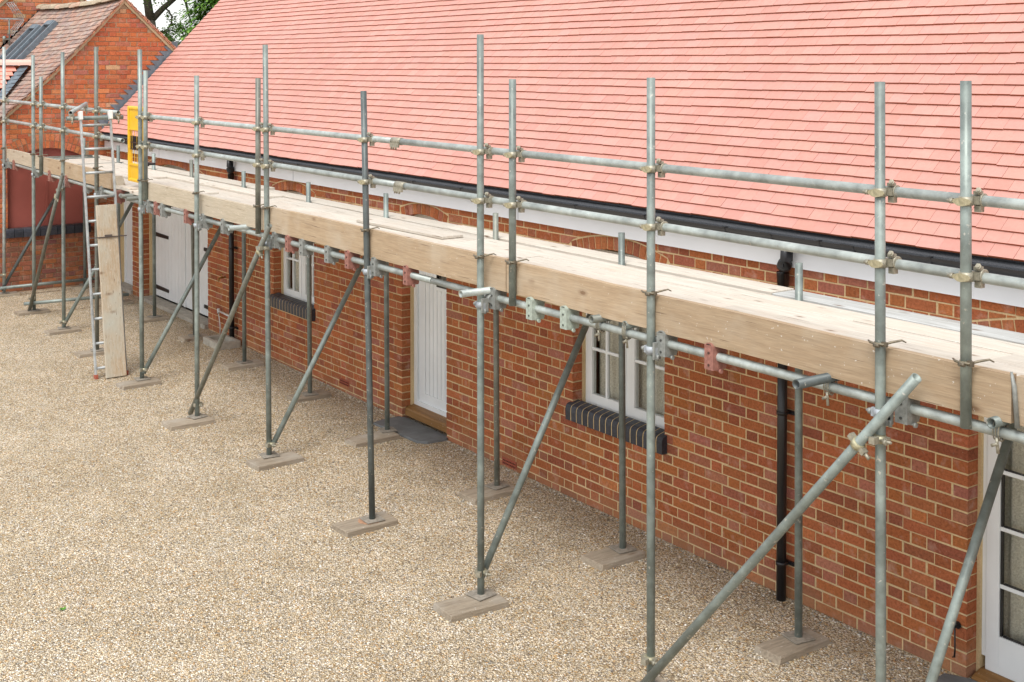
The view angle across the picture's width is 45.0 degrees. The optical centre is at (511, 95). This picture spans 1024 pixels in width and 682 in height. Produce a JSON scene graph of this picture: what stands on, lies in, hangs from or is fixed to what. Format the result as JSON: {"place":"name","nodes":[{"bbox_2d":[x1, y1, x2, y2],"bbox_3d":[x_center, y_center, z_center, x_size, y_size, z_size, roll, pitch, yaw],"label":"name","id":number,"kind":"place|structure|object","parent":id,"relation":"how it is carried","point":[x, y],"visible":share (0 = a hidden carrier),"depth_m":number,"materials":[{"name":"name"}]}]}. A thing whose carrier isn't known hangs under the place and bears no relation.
{"place":"outdoors","nodes":[
{"label":"outdoors","id":0,"kind":"place"},
{"bbox_2d":[87,0,200,41],"label":"sky","id":1,"kind":"structure","parent":0,"point":[161,21],"materials":[{"name":"white"}]},
{"bbox_2d":[0,283,971,681],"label":"gravel ground","id":2,"kind":"structure","parent":0,"point":[28,349],"depth_m":8.89,"materials":[{"name":"beige gravel"}]},
{"bbox_2d":[0,291,19,297],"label":"sole board","id":3,"kind":"object","parent":2,"relation":"on","point":[13,293],"visible":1,"depth_m":18.54,"materials":[{"name":"brown wood"}]},
{"bbox_2d":[14,308,50,315],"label":"sole board","id":4,"kind":"object","parent":2,"relation":"on","point":[27,312],"visible":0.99,"depth_m":17.23,"materials":[{"name":"brown wood"}]},
{"bbox_2d":[0,0,86,48],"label":"brick house","id":5,"kind":"structure","parent":2,"relation":"on","point":[28,9],"depth_m":23.29,"materials":[{"name":"brick"}]},
{"bbox_2d":[44,326,81,335],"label":"sole board","id":6,"kind":"object","parent":2,"relation":"on","point":[52,332],"visible":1,"depth_m":16.06,"materials":[{"name":"brown wood"}]},
{"bbox_2d":[72,283,94,289],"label":"sole board","id":7,"kind":"object","parent":2,"relation":"on","point":[78,287],"visible":0.45,"depth_m":19.11,"materials":[{"name":"brown wood"}]},
{"bbox_2d":[0,0,175,291],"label":"gabled outbuilding","id":8,"kind":"structure","parent":2,"relation":"on","point":[118,33],"depth_m":19.44,"materials":[{"name":"brick"}]},
{"bbox_2d":[0,2,23,45],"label":"tv aerial","id":9,"kind":"object","parent":8,"relation":"on","point":[21,19],"visible":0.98,"depth_m":22.87,"materials":[{"name":"metal"}]},
{"bbox_2d":[0,24,40,65],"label":"roof window","id":10,"kind":"structure","parent":8,"relation":"in","point":[33,28],"depth_m":22.17,"materials":[{"name":"grey glass"}]},
{"bbox_2d":[6,20,57,65],"bbox_3d":[-8.398,-0.906,21.595,0.802,0.842,0.520,-1,2,-36],"label":"roof window","id":11,"kind":"structure","parent":8,"relation":"in","point":[49,25],"depth_m":21.55,"materials":[{"name":"grey glass"}]},
{"bbox_2d":[74,348,103,357],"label":"sole board","id":12,"kind":"object","parent":2,"relation":"on","point":[84,354],"visible":0.56,"depth_m":14.86,"materials":[{"name":"brown wood"}]},
{"bbox_2d":[78,110,128,378],"bbox_3d":[-4.655,1.672,14.078,0.378,2.990,0.564,-1,2,-36],"label":"ladder","id":13,"kind":"object","parent":2,"relation":"on","point":[83,149],"visible":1,"depth_m":14.06,"materials":[{"name":"aluminium"},{"name":"white plastic"},{"name":"red plastic"}]},
{"bbox_2d":[89,204,126,377],"bbox_3d":[-4.531,2.198,13.972,0.420,1.909,0.350,-1,2,-36],"label":"leaning plank","id":14,"kind":"object","parent":2,"relation":"on","point":[111,293],"visible":1,"depth_m":13.95,"materials":[{"name":"brown wood"}]},
{"bbox_2d":[123,299,133,304],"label":"sole board","id":15,"kind":"object","parent":2,"relation":"on","point":[127,301],"visible":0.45,"depth_m":17.96,"materials":[{"name":"brown wood"}]},
{"bbox_2d":[116,377,161,390],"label":"sole board","id":16,"kind":"object","parent":2,"relation":"on","point":[132,384],"visible":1,"depth_m":13.49,"materials":[{"name":"brown wood"}]},
{"bbox_2d":[136,315,169,322],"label":"sole board","id":17,"kind":"object","parent":2,"relation":"on","point":[150,319],"visible":0.69,"depth_m":16.82,"materials":[{"name":"brown wood"}]},
{"bbox_2d":[131,0,191,44],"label":"oak tree","id":18,"kind":"object","parent":2,"relation":"on","point":[151,16],"visible":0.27,"depth_m":32.66,"materials":[{"name":"green plant"}]},
{"bbox_2d":[162,414,214,430],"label":"sole board","id":19,"kind":"object","parent":2,"relation":"on","point":[179,423],"visible":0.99,"depth_m":12.06,"materials":[{"name":"brown wood"}]},
{"bbox_2d":[167,0,219,44],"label":"tree","id":20,"kind":"object","parent":2,"relation":"on","point":[204,7],"visible":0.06,"depth_m":32.25,"materials":[{"name":"green plant"}]},
{"bbox_2d":[178,333,208,341],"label":"sole board","id":21,"kind":"object","parent":2,"relation":"on","point":[186,338],"visible":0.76,"depth_m":15.68,"materials":[{"name":"brown wood"}]},
{"bbox_2d":[203,334,240,349],"bbox_3d":[-3.625,3.085,15.437,0.300,0.105,0.480,-1,2,-36],"label":"drain surround","id":22,"kind":"object","parent":2,"relation":"on","point":[228,342],"visible":0.68,"depth_m":15.33,"materials":[{"name":"concrete"}]},
{"bbox_2d":[221,359,263,370],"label":"sole board","id":23,"kind":"object","parent":2,"relation":"on","point":[239,366],"visible":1,"depth_m":14.32,"materials":[{"name":"brown wood"}]},
{"bbox_2d":[246,451,304,471],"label":"sole board","id":24,"kind":"object","parent":2,"relation":"on","point":[281,460],"visible":1,"depth_m":10.92,"materials":[{"name":"brown wood"}]},
{"bbox_2d":[287,389,331,402],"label":"sole board","id":25,"kind":"object","parent":2,"relation":"on","point":[322,393],"visible":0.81,"depth_m":13.02,"materials":[{"name":"brown wood"}]},
{"bbox_2d":[332,511,397,537],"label":"sole board","id":26,"kind":"object","parent":2,"relation":"on","point":[357,526],"visible":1,"depth_m":9.44,"materials":[{"name":"brown wood"}]},
{"bbox_2d":[345,431,399,447],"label":"sole board","id":27,"kind":"object","parent":2,"relation":"on","point":[362,440],"visible":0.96,"depth_m":11.58,"materials":[{"name":"brown wood"}]},
{"bbox_2d":[373,416,447,443],"bbox_3d":[-0.983,3.272,11.922,0.358,0.114,0.899,-1,2,-36],"label":"door step","id":28,"kind":"object","parent":2,"relation":"on","point":[410,429],"depth_m":11.84,"materials":[{"name":"stone"}]},
{"bbox_2d":[433,588,508,622],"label":"sole board","id":29,"kind":"object","parent":2,"relation":"on","point":[458,608],"visible":0.91,"depth_m":8.05,"materials":[{"name":"brown wood"}]},
{"bbox_2d":[458,481,514,504],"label":"sole board","id":30,"kind":"object","parent":2,"relation":"on","point":[490,494],"visible":0.66,"depth_m":10.14,"materials":[{"name":"brown wood"}]},
{"bbox_2d":[0,34,1023,681],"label":"scaffold","id":31,"kind":"object","parent":2,"relation":"on","point":[964,386],"visible":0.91,"depth_m":7.60,"materials":[{"name":"metal"}]},
{"bbox_2d":[60,159,101,168],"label":"deck board","id":32,"kind":"object","parent":31,"relation":"on","point":[87,165],"visible":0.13,"depth_m":17.70,"materials":[{"name":"brown wood"}]},
{"bbox_2d":[43,170,137,191],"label":"deck board","id":33,"kind":"object","parent":31,"relation":"on","point":[128,187],"visible":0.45,"depth_m":14.41,"materials":[{"name":"brown wood"}]},
{"bbox_2d":[93,155,137,164],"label":"deck board","id":34,"kind":"object","parent":31,"relation":"on","point":[107,158],"visible":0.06,"depth_m":18.46,"materials":[{"name":"brown wood"}]},
{"bbox_2d":[66,157,166,178],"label":"deck board","id":35,"kind":"object","parent":31,"relation":"on","point":[150,175],"visible":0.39,"depth_m":17.01,"materials":[{"name":"brown wood"}]},
{"bbox_2d":[84,158,151,170],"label":"deck board","id":36,"kind":"object","parent":31,"relation":"on","point":[110,163],"visible":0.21,"depth_m":17.69,"materials":[{"name":"brown wood"}]},
{"bbox_2d":[124,178,137,184],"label":"deck board","id":37,"kind":"object","parent":31,"relation":"on","point":[130,182],"depth_m":15.07,"materials":[{"name":"brown wood"}]},
{"bbox_2d":[130,190,137,194],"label":"deck board","id":38,"kind":"object","parent":31,"relation":"on","point":[134,192],"visible":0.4,"depth_m":14.04,"materials":[{"name":"brown wood"}]},
{"bbox_2d":[127,106,154,182],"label":"safety gate","id":39,"kind":"structure","parent":31,"relation":"attached to","point":[132,120],"depth_m":14.30,"materials":[{"name":"yellow plastic"}]},
{"bbox_2d":[100,168,218,194],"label":"deck board","id":40,"kind":"object","parent":31,"relation":"on","point":[163,182],"visible":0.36,"depth_m":14.66,"materials":[{"name":"brown wood"}]},
{"bbox_2d":[148,165,274,190],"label":"deck board","id":41,"kind":"object","parent":31,"relation":"on","point":[208,177],"visible":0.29,"depth_m":15.36,"materials":[{"name":"brown wood"}]},
{"bbox_2d":[148,170,282,198],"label":"deck board","id":42,"kind":"object","parent":31,"relation":"on","point":[224,187],"visible":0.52,"depth_m":14.59,"materials":[{"name":"brown wood"}]},
{"bbox_2d":[192,191,261,206],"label":"deck board","id":43,"kind":"object","parent":31,"relation":"on","point":[228,199],"visible":0.14,"depth_m":12.95,"materials":[{"name":"brown wood"}]},
{"bbox_2d":[159,179,302,208],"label":"deck board","id":44,"kind":"object","parent":31,"relation":"on","point":[252,198],"visible":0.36,"depth_m":13.52,"materials":[{"name":"brown wood"}]},
{"bbox_2d":[213,194,396,233],"bbox_3d":[-2.196,1.155,12.097,0.221,0.040,3.894,-1,2,-36],"label":"deck board","id":45,"kind":"object","parent":31,"relation":"on","point":[234,198],"visible":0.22,"depth_m":12.20,"materials":[{"name":"brown wood"}]},
{"bbox_2d":[263,190,459,228],"bbox_3d":[-1.673,1.146,12.601,0.221,0.038,3.894,-1,2,-36],"label":"deck board","id":46,"kind":"object","parent":31,"relation":"on","point":[396,216],"visible":0.48,"depth_m":12.23,"materials":[{"name":"brown wood"}]},
{"bbox_2d":[269,197,488,240],"bbox_3d":[-1.424,1.165,11.793,0.218,0.041,3.894,-1,2,-36],"label":"deck board","id":47,"kind":"object","parent":31,"relation":"on","point":[467,237],"visible":0.46,"depth_m":12.06,"materials":[{"name":"brown wood"}]},
{"bbox_2d":[290,207,539,258],"bbox_3d":[-1.017,1.189,10.853,0.218,0.038,3.894,-1,2,-36],"label":"deck board","id":48,"kind":"object","parent":31,"relation":"on","point":[473,245],"visible":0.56,"depth_m":10.26,"materials":[{"name":"brown wood"}]},
{"bbox_2d":[356,218,462,238],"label":"deck board","id":49,"kind":"object","parent":48,"relation":"on","point":[414,229],"visible":0.95,"depth_m":10.68,"materials":[{"name":"brown wood"}]},
{"bbox_2d":[395,233,731,306],"bbox_3d":[0.096,1.238,8.943,0.219,0.039,3.894,-1,2,-36],"label":"deck board","id":50,"kind":"object","parent":31,"relation":"on","point":[690,298],"visible":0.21,"depth_m":8.27,"materials":[{"name":"brown wood"}]},
{"bbox_2d":[443,225,793,294],"bbox_3d":[0.605,1.223,9.467,0.221,0.039,3.844,-1,2,-36],"label":"deck board","id":51,"kind":"object","parent":31,"relation":"on","point":[739,283],"visible":0.66,"depth_m":8.96,"materials":[{"name":"brown wood"}]},
{"bbox_2d":[469,239,872,320],"bbox_3d":[0.868,1.249,8.639,0.220,0.040,3.894,-1,2,-36],"label":"deck board","id":52,"kind":"object","parent":31,"relation":"on","point":[772,299],"visible":0.44,"depth_m":8.14,"materials":[{"name":"brown wood"}]},
{"bbox_2d":[522,256,1011,358],"bbox_3d":[1.276,1.275,7.699,0.218,0.039,3.894,-1,2,-36],"label":"deck board","id":53,"kind":"object","parent":31,"relation":"on","point":[949,346],"visible":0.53,"depth_m":7.29,"materials":[{"name":"brown wood"}]},
{"bbox_2d":[721,305,1023,375],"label":"deck board","id":54,"kind":"object","parent":31,"relation":"on","point":[1017,370],"visible":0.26,"depth_m":6.50,"materials":[{"name":"brown wood"}]},
{"bbox_2d":[772,290,1023,344],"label":"deck board","id":55,"kind":"object","parent":31,"relation":"on","point":[932,321],"visible":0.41,"depth_m":7.12,"materials":[{"name":"grey wood"}]},
{"bbox_2d":[853,316,1023,355],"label":"deck board","id":56,"kind":"object","parent":31,"relation":"on","point":[954,336],"visible":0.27,"depth_m":6.62,"materials":[{"name":"brown wood"}]},
{"bbox_2d":[991,354,1023,367],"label":"deck board","id":57,"kind":"object","parent":31,"relation":"on","point":[1015,360],"visible":0.51,"depth_m":6.04,"materials":[{"name":"brown wood"}]},
{"bbox_2d":[98,0,1023,681],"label":"cottage","id":58,"kind":"structure","parent":2,"relation":"on","point":[772,86],"depth_m":9.66,"materials":[{"name":"brick"}]},
{"bbox_2d":[126,201,132,281],"bbox_3d":[-5.843,1.990,19.142,0.030,1.880,0.704,-1,2,-36],"label":"side door","id":59,"kind":"structure","parent":58,"relation":"in","point":[129,257],"depth_m":19.31,"materials":[{"name":"white paint"}]},
{"bbox_2d":[156,170,185,306],"bbox_3d":[-4.943,2.000,17.883,0.054,1.935,1.226,-1,2,-36],"label":"garage door","id":60,"kind":"structure","parent":58,"relation":"in","point":[170,231],"depth_m":17.85,"materials":[{"name":"white paint"}]},
{"bbox_2d":[186,214,207,315],"bbox_3d":[-4.258,2.025,16.941,0.054,1.935,1.152,-1,2,-36],"label":"garage door","id":61,"kind":"structure","parent":58,"relation":"in","point":[203,234],"depth_m":16.95,"materials":[{"name":"white paint"}]},
{"bbox_2d":[283,190,313,304],"bbox_3d":[-2.400,1.770,14.354,0.171,1.284,1.008,-1,2,-36],"label":"window","id":62,"kind":"structure","parent":58,"relation":"in","point":[299,263],"depth_m":14.53,"materials":[{"name":"white paint"}]},
{"bbox_2d":[419,270,446,411],"bbox_3d":[-0.665,2.146,12.115,0.175,1.885,0.655,-1,2,-36],"label":"door","id":63,"kind":"structure","parent":58,"relation":"in","point":[432,298],"depth_m":12.14,"materials":[{"name":"white paint"}]},
{"bbox_2d":[586,249,664,428],"bbox_3d":[0.943,1.905,9.755,0.171,1.314,1.048,-1,2,-36],"label":"window","id":64,"kind":"structure","parent":58,"relation":"in","point":[635,357],"depth_m":9.81,"materials":[{"name":"white paint"}]},
{"bbox_2d":[985,426,1023,681],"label":"glazed door","id":65,"kind":"structure","parent":58,"relation":"in","point":[1004,655],"depth_m":7.15,"materials":[{"name":"white paint"}]},
{"bbox_2d":[580,544,645,570],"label":"sole board","id":66,"kind":"object","parent":2,"relation":"on","point":[607,558],"visible":0.8,"depth_m":8.84,"materials":[{"name":"brown wood"}]},
{"bbox_2d":[639,676,666,681],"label":"sole board","id":67,"kind":"object","parent":2,"relation":"on","point":[659,679],"visible":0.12,"depth_m":7.10,"materials":[{"name":"brown wood"}]},
{"bbox_2d":[754,627,830,665],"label":"sole board","id":68,"kind":"object","parent":2,"relation":"on","point":[780,650],"visible":0.9,"depth_m":7.50,"materials":[{"name":"brown wood"}]},
{"bbox_2d":[937,673,976,681],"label":"door step","id":69,"kind":"object","parent":2,"relation":"on","point":[944,677],"depth_m":7.17,"materials":[{"name":"stone"}]}
]}

